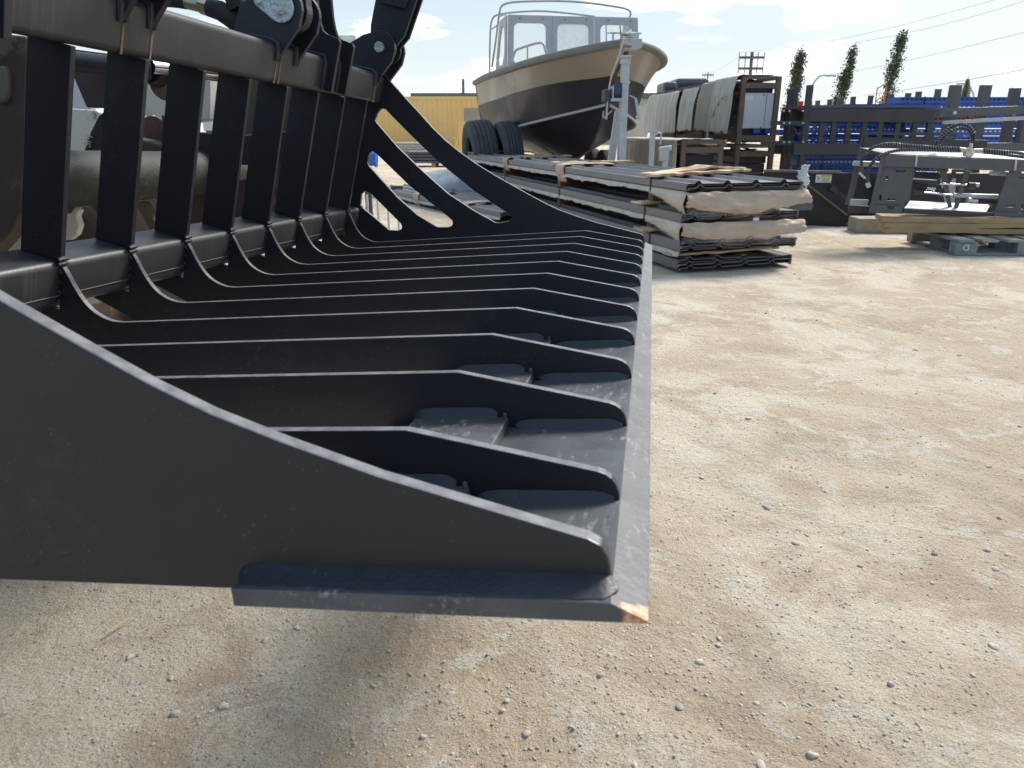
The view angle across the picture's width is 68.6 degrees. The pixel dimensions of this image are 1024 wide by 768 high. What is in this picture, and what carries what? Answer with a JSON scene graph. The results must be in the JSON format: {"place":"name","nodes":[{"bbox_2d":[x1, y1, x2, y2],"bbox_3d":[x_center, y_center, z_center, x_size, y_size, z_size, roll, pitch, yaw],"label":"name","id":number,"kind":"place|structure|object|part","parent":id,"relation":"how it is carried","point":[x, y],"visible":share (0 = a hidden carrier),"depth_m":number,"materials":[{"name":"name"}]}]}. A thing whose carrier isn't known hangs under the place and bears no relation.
{"place":"outdoors","nodes":[
{"label":"outdoors","id":0,"kind":"place"},
{"bbox_2d":[452,122,464,150],"bbox_3d":[-1.714,-7.971,24.779,0.624,1.291,0.455,0,19,0],"label":"rusty stand","id":1,"kind":"object","parent":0,"point":[459,136],"visible":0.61,"depth_m":24.66,"materials":[{"name":"yellow paint"}]},
{"bbox_2d":[464,108,479,122],"bbox_3d":[-1.394,-8.883,26.709,0.603,1.769,0.354,0,19,0],"label":"grey sheet panel","id":2,"kind":"object","parent":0,"point":[470,114],"visible":0.31,"depth_m":26.33,"materials":[{"name":"grey metal"}]},
{"bbox_2d":[0,133,1023,767],"bbox_3d":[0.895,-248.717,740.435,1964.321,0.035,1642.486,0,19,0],"label":"ground","id":3,"kind":"structure","parent":0,"point":[694,329],"depth_m":1.62,"materials":[{"name":"beige concrete"}]},
{"bbox_2d":[105,617,130,634],"bbox_3d":[-0.830,0.508,1.581,0.004,0.005,0.062,9,21,25],"label":"straw","id":4,"kind":"object","parent":3,"relation":"on","point":[117,625],"visible":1,"depth_m":1.58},
{"bbox_2d":[0,35,319,320],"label":"old loader","id":5,"kind":"object","parent":3,"relation":"on","point":[88,100],"visible":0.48,"depth_m":1.70,"materials":[{"name":"grey metal"}]},
{"bbox_2d":[0,0,651,623],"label":"grapple bucket","id":6,"kind":"object","parent":5,"relation":"attached to","point":[358,408],"visible":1,"depth_m":0.88,"materials":[{"name":"black metal"}]},
{"bbox_2d":[203,35,358,132],"bbox_3d":[-6.380,-7.967,21.375,4.400,3.434,1.960,0,19,0],"label":"white trailer box","id":7,"kind":"object","parent":3,"relation":"on","point":[207,126],"visible":0.06,"depth_m":20.17,"materials":[{"name":"paint"}]},
{"bbox_2d":[365,152,377,214],"bbox_3d":[-1.321,-1.500,6.248,0.500,0.848,0.400,0,19,0],"label":"blue capped pipe","id":8,"kind":"object","parent":3,"relation":"on","point":[373,158],"visible":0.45,"depth_m":6.17,"materials":[{"name":"paint"}]},
{"bbox_2d":[366,195,399,229],"bbox_3d":[-0.694,-0.778,4.403,0.528,0.660,0.372,-10,21,-28],"label":"rod rack","id":9,"kind":"object","parent":3,"relation":"on","point":[377,202],"visible":0.06,"depth_m":4.29,"materials":[{"name":"metal"}]},
{"bbox_2d":[390,185,402,189],"bbox_3d":[-1.777,-2.966,11.608,0.180,0.200,0.140,0,19,0],"label":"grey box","id":10,"kind":"object","parent":3,"relation":"on","point":[393,187],"visible":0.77,"depth_m":11.53,"materials":[{"name":"metal"}]},
{"bbox_2d":[431,163,438,166],"bbox_3d":[-2.294,-6.569,22.444,0.120,0.100,1.200,0,19,0],"label":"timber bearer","id":11,"kind":"object","parent":3,"relation":"on","point":[434,164],"visible":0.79,"depth_m":21.91,"materials":[{"name":"brown wood"}]},
{"bbox_2d":[389,184,510,219],"bbox_3d":[-0.783,-2.594,10.530,1.000,0.179,4.642,-10,21,-26],"label":"roof sheet bundle","id":12,"kind":"object","parent":3,"relation":"on","point":[477,202],"visible":0.36,"depth_m":10.15,"materials":[{"name":"metal"}]},
{"bbox_2d":[425,169,474,191],"bbox_3d":[-0.899,-3.160,11.787,1.330,0.455,0.925,-6,19,-16],"label":"film wrapped pile","id":13,"kind":"object","parent":3,"relation":"on","point":[446,179],"visible":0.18,"depth_m":11.37,"materials":[{"name":"white plastic"}]},
{"bbox_2d":[376,96,524,150],"bbox_3d":[-5.048,-13.035,37.733,12.305,2.580,2.500,0,19,0],"label":"shipping container","id":14,"kind":"object","parent":3,"relation":"on","point":[442,115],"visible":0.2,"depth_m":36.46,"materials":[{"name":"yellow metal"}]},
{"bbox_2d":[462,79,464,92],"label":"power pole","id":15,"kind":"object","parent":3,"relation":"on","point":[463,88],"visible":0.34,"depth_m":93.00,"materials":[{"name":"wood"}]},
{"bbox_2d":[493,121,523,155],"bbox_3d":[-0.079,-3.620,12.066,0.312,1.154,1.154,-9,20,-13],"label":"tyre","id":16,"kind":"object","parent":3,"relation":"on","point":[509,138],"visible":0.38,"depth_m":11.55,"materials":[{"name":"black rubber"}]},
{"bbox_2d":[32,217,1023,767],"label":"pebbles","id":17,"kind":"object","parent":3,"relation":"on","point":[601,675],"visible":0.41,"depth_m":1.44,"materials":[{"name":"grey gravel"}]},
{"bbox_2d":[584,25,640,162],"bbox_3d":[0.878,-4.050,11.735,2.430,2.170,8.200,-3,19,-9],"label":"trailer","id":18,"kind":"object","parent":3,"relation":"on","point":[617,91],"visible":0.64,"depth_m":8.93,"materials":[{"name":"metal"}]},
{"bbox_2d":[472,0,667,158],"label":"work boat","id":19,"kind":"object","parent":18,"relation":"on","point":[548,102],"visible":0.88,"depth_m":10.99,"materials":[{"name":"beige paint"}]},
{"bbox_3d":[-0.174,-5.535,12.316,0.056,0.815,1.198,-3,19,-9],"label":"side window frame","id":20,"kind":"part","parent":19,"relation":"part of","materials":[{"name":"metal"}]},
{"bbox_3d":[0.274,-5.366,11.816,0.720,0.815,0.116,-3,19,-9],"label":"window frame","id":21,"kind":"part","parent":19,"relation":"part of","materials":[{"name":"metal"}]},
{"bbox_3d":[0.970,-5.405,11.932,0.692,0.815,0.116,-3,19,-9],"label":"window frame","id":22,"kind":"part","parent":19,"relation":"part of","materials":[{"name":"metal"}]},
{"bbox_3d":[1.673,-5.437,12.026,0.731,0.815,0.116,-3,19,-9],"label":"window frame","id":23,"kind":"part","parent":19,"relation":"part of","materials":[{"name":"metal"}]},
{"bbox_3d":[1.942,-5.642,12.634,0.056,0.815,1.198,-3,19,-9],"label":"side window frame","id":24,"kind":"part","parent":19,"relation":"part of","materials":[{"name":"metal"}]},
{"bbox_2d":[648,130,671,166],"bbox_3d":[1.650,-2.381,8.590,0.313,1.000,0.180,0,19,0],"label":"trailer jack","id":25,"kind":"object","parent":3,"relation":"on","point":[664,154],"visible":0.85,"depth_m":8.47,"materials":[{"name":"metal"}]},
{"bbox_2d":[657,82,676,91],"bbox_3d":[3.840,-6.500,18.904,0.338,2.033,1.020,0,19,0],"label":"dark cab","id":26,"kind":"object","parent":3,"relation":"on","point":[665,86],"visible":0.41,"depth_m":18.16,"materials":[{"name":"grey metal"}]},
{"bbox_3d":[3.840,-6.972,18.217,0.271,0.450,0.020,0,19,0],"label":"window","id":27,"kind":"part","parent":26,"relation":"part of","materials":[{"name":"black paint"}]},
{"bbox_2d":[670,78,708,102],"bbox_3d":[4.484,-6.707,19.349,0.829,2.142,1.045,0,19,0],"label":"dark cab","id":28,"kind":"object","parent":3,"relation":"on","point":[683,82],"visible":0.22,"depth_m":18.59,"materials":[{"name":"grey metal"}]},
{"bbox_3d":[4.484,-7.235,18.656,0.663,0.450,0.020,0,19,0],"label":"window","id":29,"kind":"part","parent":28,"relation":"part of","materials":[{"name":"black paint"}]},
{"bbox_2d":[677,139,723,169],"bbox_3d":[2.860,-3.655,12.605,0.654,0.868,2.205,-1,19,-3],"label":"stillage","id":30,"kind":"object","parent":3,"relation":"on","point":[683,148],"visible":0.41,"depth_m":11.47,"materials":[{"name":"brown metal"}]},
{"bbox_2d":[625,137,709,167],"bbox_3d":[2.667,-4.104,13.503,0.592,0.640,4.201,-1,19,-3],"label":"drape","id":31,"kind":"object","parent":30,"relation":"hanging from","point":[637,150],"visible":0.53,"depth_m":13.51,"materials":[{"name":"grey fabric"}]},
{"bbox_2d":[676,153,713,170],"bbox_3d":[2.860,-3.595,12.628,0.455,0.580,1.900,-1,19,-3],"label":"stacked load","id":32,"kind":"object","parent":30,"relation":"in","point":[698,158],"visible":0.07,"depth_m":11.67,"materials":[{"name":"black paint"}]},
{"bbox_2d":[677,143,725,145],"bbox_3d":[3.224,-4.356,13.575,0.399,0.060,2.404,-3,19,-9],"label":"board","id":33,"kind":"object","parent":30,"relation":"on","point":[707,144],"visible":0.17,"depth_m":12.51,"materials":[{"name":"wood"}]},
{"bbox_2d":[702,72,713,78],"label":"power pole","id":34,"kind":"object","parent":3,"relation":"on","point":[707,74],"visible":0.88,"depth_m":120.37,"materials":[{"name":"brown wood"}]},
{"bbox_2d":[652,247,791,270],"bbox_3d":[0.718,-2.007,8.935,0.990,0.168,7.220,-5,19,-15],"label":"roof sheet bundle","id":35,"kind":"object","parent":3,"relation":"on","point":[751,257],"visible":0.09,"depth_m":5.70,"materials":[{"name":"grey metal"}]},
{"bbox_2d":[523,189,796,256],"bbox_3d":[0.716,-2.127,8.862,0.992,0.168,7.239,-5,19,-15],"label":"roof sheet bundle","id":36,"kind":"object","parent":35,"relation":"on","point":[660,241],"visible":0.28,"depth_m":5.83,"materials":[{"name":"plastic"}]},
{"bbox_2d":[557,198,580,205],"bbox_3d":[0.950,-2.026,8.209,0.930,0.115,0.085,-5,19,-15],"label":"timber spacer","id":37,"kind":"object","parent":36,"relation":"on","point":[560,201],"visible":0.24,"depth_m":8.09,"materials":[{"name":"brown wood"}]},
{"bbox_2d":[633,226,660,231],"bbox_3d":[1.137,-1.236,5.955,0.301,0.031,0.178,-5,19,-15],"label":"board","id":38,"kind":"object","parent":36,"relation":"on","point":[647,228],"visible":0.49,"depth_m":5.89,"materials":[{"name":"beige wood"}]},
{"bbox_2d":[488,167,806,242],"bbox_3d":[0.738,-2.264,8.819,1.039,0.268,7.325,-5,19,-15],"label":"roof sheet bundle","id":39,"kind":"object","parent":36,"relation":"on","point":[667,219],"visible":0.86,"depth_m":5.74,"materials":[{"name":"plastic"}]},
{"bbox_2d":[503,167,539,174],"bbox_3d":[0.342,-2.919,10.194,0.930,0.125,0.085,-5,19,-15],"label":"timber spacer","id":40,"kind":"object","parent":39,"relation":"on","point":[513,171],"visible":0.32,"depth_m":10.09,"materials":[{"name":"brown wood"}]},
{"bbox_2d":[558,178,600,185],"bbox_3d":[0.950,-2.227,8.141,0.930,0.125,0.085,-5,19,-15],"label":"timber spacer","id":41,"kind":"object","parent":39,"relation":"on","point":[571,182],"visible":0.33,"depth_m":8.04,"materials":[{"name":"brown wood"}]},
{"bbox_2d":[467,153,812,215],"bbox_3d":[0.747,-2.488,8.821,1.043,0.288,7.428,-5,19,-15],"label":"roof sheet bundle","id":42,"kind":"object","parent":39,"relation":"on","point":[672,191],"visible":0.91,"depth_m":5.71,"materials":[{"name":"metal"}]},
{"bbox_2d":[500,154,571,156],"bbox_3d":[0.321,-3.133,10.294,1.001,0.031,0.215,-6,20,-18],"label":"board","id":43,"kind":"object","parent":42,"relation":"on","point":[539,155],"visible":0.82,"depth_m":10.28,"materials":[{"name":"brown wood"}]},
{"bbox_2d":[551,160,634,163],"bbox_3d":[0.895,-2.473,8.343,1.020,0.024,0.190,-9,21,-25],"label":"board","id":44,"kind":"object","parent":42,"relation":"on","point":[557,162],"visible":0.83,"depth_m":8.31,"materials":[{"name":"brown wood"}]},
{"bbox_2d":[640,164,745,174],"bbox_3d":[1.494,-1.777,6.208,1.070,0.066,0.241,-13,22,-33],"label":"splintered board","id":45,"kind":"object","parent":42,"relation":"on","point":[696,167],"visible":0.85,"depth_m":6.18,"materials":[{"name":"beige wood"}]},
{"bbox_2d":[645,169,750,176],"bbox_3d":[1.541,-1.716,6.091,1.108,0.039,0.138,-12,22,-31],"label":"splintered board","id":46,"kind":"object","parent":42,"relation":"on","point":[697,172],"visible":0.98,"depth_m":6.00,"materials":[{"name":"beige wood"}]},
{"bbox_2d":[797,165,809,189],"bbox_3d":[2.192,-1.543,5.638,0.110,0.201,0.070,0,19,0],"label":"plastic film","id":47,"kind":"object","parent":42,"relation":"on","point":[803,175],"visible":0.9,"depth_m":5.62,"materials":[{"name":"white plastic"}]},
{"bbox_2d":[631,200,667,204],"bbox_3d":[1.143,-1.461,6.017,0.346,0.030,0.162,-9,20,-24],"label":"splintered board","id":48,"kind":"object","parent":39,"relation":"on","point":[647,202],"visible":0.66,"depth_m":5.94,"materials":[{"name":"beige wood"}]},
{"bbox_2d":[648,188,755,204],"bbox_3d":[1.552,-1.540,6.106,0.930,0.125,0.085,-5,19,-15],"label":"timber spacer","id":49,"kind":"object","parent":39,"relation":"on","point":[651,197],"visible":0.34,"depth_m":6.04,"materials":[{"name":"brown wood"}]},
{"bbox_2d":[646,217,752,227],"bbox_3d":[1.552,-1.339,6.174,0.930,0.115,0.085,-5,19,-15],"label":"timber spacer","id":50,"kind":"object","parent":36,"relation":"on","point":[712,221],"visible":0.09,"depth_m":6.16,"materials":[{"name":"brown wood"}]},
{"bbox_2d":[663,245,778,255],"bbox_3d":[1.622,-1.023,5.731,0.962,0.037,0.183,-6,20,-18],"label":"board","id":51,"kind":"object","parent":35,"relation":"on","point":[705,251],"visible":0.7,"depth_m":5.66,"materials":[{"name":"beige wood"}]},
{"bbox_2d":[703,143,774,189],"bbox_3d":[3.953,-3.837,13.274,0.665,0.785,1.555,-2,19,-6],"label":"stillage","id":52,"kind":"object","parent":3,"relation":"on","point":[736,153],"visible":0.33,"depth_m":12.48,"materials":[{"name":"brown metal"}]},
{"bbox_2d":[712,155,765,190],"bbox_3d":[3.951,-3.787,13.320,0.509,0.598,1.360,-2,19,-6],"label":"stacked load","id":53,"kind":"object","parent":52,"relation":"in","point":[755,165],"visible":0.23,"depth_m":12.67,"materials":[{"name":"black paint"}]},
{"bbox_2d":[740,148,756,150],"bbox_3d":[3.975,-3.980,12.780,0.398,0.110,0.400,-2,19,-6],"label":"scrap","id":54,"kind":"object","parent":53,"relation":"on","point":[747,149],"visible":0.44,"depth_m":12.76,"materials":[{"name":"metal"}]},
{"bbox_2d":[704,76,781,143],"bbox_3d":[3.953,-4.712,12.979,0.665,1.052,1.555,-2,19,-6],"label":"stillage","id":55,"kind":"object","parent":52,"relation":"on","point":[742,85],"visible":0.76,"depth_m":12.27,"materials":[{"name":"brown metal"}]},
{"bbox_2d":[694,81,739,131],"bbox_3d":[3.702,-4.975,13.464,0.575,0.868,0.860,-2,19,-6],"label":"drape","id":56,"kind":"object","parent":55,"relation":"hanging from","point":[702,108],"visible":0.68,"depth_m":13.49,"materials":[{"name":"grey fabric"}]},
{"bbox_2d":[706,74,772,133],"bbox_3d":[3.816,-4.701,12.644,0.736,0.916,1.000,-2,19,-6],"label":"drape","id":57,"kind":"object","parent":55,"relation":"hanging from","point":[719,121],"visible":0.8,"depth_m":12.54,"materials":[{"name":"grey fabric"}]},
{"bbox_2d":[706,93,727,146],"bbox_3d":[3.506,-4.489,12.772,0.081,0.853,0.818,-3,19,-10],"label":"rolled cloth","id":58,"kind":"object","parent":57,"relation":"hanging from","point":[712,115],"visible":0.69,"depth_m":12.86,"materials":[{"name":"grey fabric"}]},
{"bbox_2d":[710,82,772,141],"bbox_3d":[3.951,-4.692,13.015,0.509,0.928,1.360,-2,19,-6],"label":"stacked load","id":59,"kind":"object","parent":55,"relation":"in","point":[733,121],"visible":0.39,"depth_m":12.53,"materials":[{"name":"black paint"}]},
{"bbox_2d":[747,79,763,82],"bbox_3d":[3.975,-5.000,12.436,0.398,0.110,0.400,-2,19,-6],"label":"scrap","id":60,"kind":"object","parent":59,"relation":"on","point":[752,80],"visible":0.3,"depth_m":12.40,"materials":[{"name":"grey metal"}]},
{"bbox_2d":[742,93,773,127],"bbox_3d":[4.030,-4.482,12.306,0.498,0.545,0.055,-2,19,-6],"label":"cabinet","id":61,"kind":"object","parent":55,"relation":"attached to","point":[758,108],"visible":1,"depth_m":12.28,"materials":[{"name":"grey metal"}]},
{"bbox_2d":[752,128,770,133],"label":"blue boxes","id":62,"kind":"object","parent":55,"relation":"on","point":[757,130],"visible":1,"depth_m":12.42,"materials":[{"name":"paint"}]},
{"bbox_2d":[737,52,764,143],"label":"power pole","id":63,"kind":"object","parent":3,"relation":"on","point":[751,57],"visible":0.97,"depth_m":55.30,"materials":[{"name":"brown wood"}]},
{"bbox_2d":[737,0,992,52],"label":"power line","id":64,"kind":"object","parent":63,"relation":"attached to","point":[884,29],"visible":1,"depth_m":31.94,"materials":[{"name":"black metal"}]},
{"bbox_2d":[761,1,1023,55],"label":"power line","id":65,"kind":"object","parent":63,"relation":"attached to","point":[913,31],"visible":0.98,"depth_m":30.18,"materials":[{"name":"black metal"}]},
{"bbox_2d":[768,32,1023,81],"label":"power line","id":66,"kind":"object","parent":63,"relation":"attached to","point":[929,55],"visible":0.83,"depth_m":30.38,"materials":[{"name":"black metal"}]},
{"bbox_2d":[812,69,1023,101],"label":"power line","id":67,"kind":"object","parent":63,"relation":"attached to","point":[945,83],"visible":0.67,"depth_m":27.38,"materials":[{"name":"black metal"}]},
{"bbox_2d":[784,101,803,163],"bbox_3d":[6.787,-5.916,18.056,0.260,1.669,0.300,0,19,0],"label":"red machine","id":68,"kind":"object","parent":3,"relation":"on","point":[799,103],"visible":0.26,"depth_m":17.67,"materials":[{"name":"paint"}]},
{"bbox_2d":[780,45,808,113],"bbox_3d":[14.654,-14.956,39.347,1.290,5.203,1.364,0,19,0],"label":"columnar tree","id":69,"kind":"object","parent":3,"relation":"on","point":[796,71],"visible":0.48,"depth_m":38.75,"materials":[{"name":"green plant"}]},
{"bbox_2d":[812,74,835,84],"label":"street lamp","id":70,"kind":"object","parent":3,"relation":"on","point":[818,77],"visible":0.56,"depth_m":57.43,"materials":[{"name":"metal"}]},
{"bbox_2d":[825,41,859,104],"bbox_3d":[17.195,-15.029,39.337,1.370,5.359,1.276,0,19,0],"label":"columnar tree","id":71,"kind":"object","parent":3,"relation":"on","point":[845,81],"visible":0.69,"depth_m":38.83,"materials":[{"name":"green plant"}]},
{"bbox_2d":[760,85,943,172],"bbox_3d":[5.583,-3.941,12.169,3.362,1.688,1.340,0,19,0],"label":"stake rack","id":72,"kind":"object","parent":3,"relation":"on","point":[793,114],"visible":0.79,"depth_m":11.53,"materials":[{"name":"grey metal"}]},
{"bbox_2d":[776,125,798,140],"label":"beam bundle","id":73,"kind":"object","parent":72,"relation":"on","point":[779,132],"visible":0.22,"depth_m":13.89,"materials":[{"name":"blue paint"}]},
{"bbox_2d":[887,120,1018,142],"bbox_3d":[7.535,-4.063,12.478,2.349,0.605,0.515,0,19,0],"label":"beam bundle","id":74,"kind":"object","parent":72,"relation":"on","point":[991,135],"visible":0.26,"depth_m":12.23,"materials":[{"name":"blue paint"}]},
{"bbox_2d":[884,96,1023,125],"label":"beam bundle","id":75,"kind":"object","parent":74,"relation":"on","point":[965,102],"visible":0.21,"depth_m":12.36,"materials":[{"name":"blue paint"}]},
{"bbox_2d":[935,116,973,120],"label":"beam bundle","id":76,"kind":"object","parent":74,"relation":"on","point":[958,118],"visible":0.28,"depth_m":12.35,"materials":[{"name":"orange paint"}]},
{"bbox_2d":[785,154,934,173],"bbox_3d":[6.427,-3.925,13.686,2.874,0.605,0.515,0,19,0],"label":"beam bundle","id":77,"kind":"object","parent":3,"relation":"on","point":[842,163],"visible":0.21,"depth_m":13.45,"materials":[{"name":"blue paint"}]},
{"bbox_2d":[808,89,941,171],"bbox_3d":[6.701,-4.805,14.781,0.415,1.658,4.609,-2,19,-6],"label":"stake rack","id":78,"kind":"object","parent":3,"relation":"on","point":[937,92],"visible":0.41,"depth_m":14.00,"materials":[{"name":"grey metal"}]},
{"bbox_2d":[794,123,893,142],"bbox_3d":[6.081,-4.564,13.681,1.758,0.490,0.515,0,19,0],"label":"beam bundle","id":79,"kind":"object","parent":78,"relation":"on","point":[855,128],"visible":0.34,"depth_m":13.46,"materials":[{"name":"blue paint"}]},
{"bbox_2d":[841,103,891,104],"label":"beam bundle","id":80,"kind":"object","parent":79,"relation":"on","point":[866,104],"visible":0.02,"depth_m":13.48,"materials":[{"name":"blue paint"}]},
{"bbox_2d":[847,216,906,233],"bbox_3d":[3.873,-1.664,7.828,0.620,0.150,0.280,1,19,3],"label":"timber block","id":81,"kind":"object","parent":3,"relation":"on","point":[862,224],"depth_m":7.72,"materials":[{"name":"brown wood"}]},
{"bbox_2d":[875,83,886,103],"bbox_3d":[11.026,-7.841,22.684,0.300,2.359,0.050,0,19,0],"label":"red machine","id":82,"kind":"object","parent":3,"relation":"on","point":[884,96],"visible":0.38,"depth_m":22.40,"materials":[{"name":"red metal"}]},
{"bbox_2d":[753,169,1023,225],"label":"loader bucket","id":83,"kind":"object","parent":3,"relation":"on","point":[827,206],"visible":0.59,"depth_m":8.28,"materials":[{"name":"black metal"}]},
{"bbox_2d":[876,24,909,103],"bbox_3d":[19.705,-15.338,39.055,1.450,6.124,1.213,0,19,0],"label":"columnar tree","id":84,"kind":"object","parent":3,"relation":"on","point":[900,44],"visible":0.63,"depth_m":38.67,"materials":[{"name":"green plant"}]},
{"bbox_2d":[859,132,987,172],"bbox_3d":[4.647,-2.368,8.594,1.405,0.994,0.080,0,19,0],"label":"steel crossbar frame","id":85,"kind":"object","parent":3,"relation":"on","point":[866,141],"visible":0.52,"depth_m":8.43,"materials":[{"name":"metal"}]},
{"bbox_2d":[906,233,1023,255],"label":"wooden pallet","id":86,"kind":"object","parent":3,"relation":"on","point":[965,244],"visible":0.79,"depth_m":6.47,"materials":[{"name":"grey wood"}]},
{"bbox_2d":[875,213,1023,233],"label":"timber beams","id":87,"kind":"structure","parent":86,"relation":"on","point":[908,223],"depth_m":6.53,"materials":[{"name":"beige wood"}]},
{"bbox_2d":[845,123,1023,216],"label":"hydraulic attachment","id":88,"kind":"object","parent":87,"relation":"on","point":[897,186],"visible":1,"depth_m":6.53,"materials":[{"name":"grey metal"}]},
{"bbox_2d":[956,83,973,96],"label":"street lamp","id":89,"kind":"object","parent":3,"relation":"on","point":[971,90],"visible":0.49,"depth_m":57.70,"materials":[{"name":"metal"}]},
{"bbox_2d":[961,76,970,96],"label":"conifer","id":90,"kind":"object","parent":3,"relation":"on","point":[965,92],"visible":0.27,"depth_m":46.46,"materials":[{"name":"green plant"}]},
{"bbox_2d":[934,85,1023,172],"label":"stake rack","id":91,"kind":"object","parent":3,"relation":"on","point":[952,111],"visible":0.54,"depth_m":9.19,"materials":[{"name":"grey metal"}]},
{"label":"grey crate","id":92,"kind":"object","parent":3,"relation":"on","visible":0},
{"bbox_2d":[462,119,499,169],"bbox_3d":[-0.509,-3.676,12.203,0.416,1.174,1.174,-9,20,-12],"label":"tyre","id":93,"kind":"object","parent":92,"relation":"on","point":[479,137],"visible":0.39,"depth_m":11.69,"materials":[{"name":"black rubber"}]},
{"bbox_3d":[-3.056,-6.569,22.444,0.120,0.100,1.200,0,19,0],"label":"timber bearer","id":94,"kind":"object","parent":3,"relation":"on","visible":0},
{"bbox_2d":[406,151,461,162],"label":"steel bundle","id":95,"kind":"object","parent":94,"relation":"on","point":[421,156],"visible":0.26,"depth_m":21.89,"materials":[{"name":"grey paint"}]},
{"bbox_3d":[-4.910,-10.761,34.871,0.120,0.100,1.200,0,19,0],"label":"timber bearer","id":96,"kind":"object","parent":3,"relation":"on","visible":0},
{"bbox_2d":[395,142,426,151],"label":"steel bundle","id":97,"kind":"object","parent":96,"relation":"on","point":[409,146],"visible":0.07,"depth_m":34.27,"materials":[{"name":"metal"}]},
{"bbox_3d":[3.772,-4.351,14.831,0.665,0.765,1.555,-2,19,-6],"label":"stillage","id":98,"kind":"object","parent":3,"relation":"on","visible":0},
{"bbox_2d":[676,84,733,142],"bbox_3d":[3.772,-5.227,14.536,0.665,1.032,1.555,-2,19,-6],"label":"stillage","id":99,"kind":"object","parent":98,"relation":"on","point":[679,134],"visible":0.2,"depth_m":14.75,"materials":[{"name":"brown metal"}]},
{"bbox_2d":[677,87,700,131],"bbox_3d":[3.587,-5.258,14.374,0.596,0.806,0.940,-2,19,-6],"label":"drape","id":100,"kind":"object","parent":99,"relation":"hanging from","point":[686,106],"visible":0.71,"depth_m":14.33,"materials":[{"name":"grey fabric"}]},
{"bbox_2d":[681,103,700,133],"bbox_3d":[3.771,-5.102,14.607,0.509,0.686,1.360,-2,19,-6],"label":"stacked load","id":101,"kind":"object","parent":99,"relation":"in","point":[693,131],"visible":0.14,"depth_m":14.59,"materials":[{"name":"black paint"}]},
{"bbox_3d":[3.592,-4.866,16.389,0.665,0.745,1.555,-2,19,-6],"label":"stillage","id":102,"kind":"object","parent":3,"relation":"on","visible":0},
{"bbox_2d":[655,89,697,137],"bbox_3d":[3.592,-5.741,16.093,0.665,1.012,1.555,-2,19,-6],"label":"stillage","id":103,"kind":"object","parent":102,"relation":"on","point":[673,135],"visible":0.18,"depth_m":15.60,"materials":[{"name":"brown metal"}]},
{"bbox_2d":[643,91,680,133],"bbox_3d":[3.389,-5.741,15.953,0.628,0.864,2.252,-2,19,-6],"label":"drape","id":104,"kind":"object","parent":103,"relation":"hanging from","point":[660,112],"visible":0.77,"depth_m":15.79,"materials":[{"name":"grey fabric"}]},
{"bbox_2d":[12,0,1023,131],"label":"sky","id":105,"kind":"structure","parent":0,"point":[448,44],"materials":[{"name":"white"}]},
{"bbox_2d":[410,93,654,143],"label":"green roofed building","id":106,"kind":"structure","parent":0,"point":[637,131],"depth_m":58.15,"materials":[{"name":"grey metal"}]}
]}

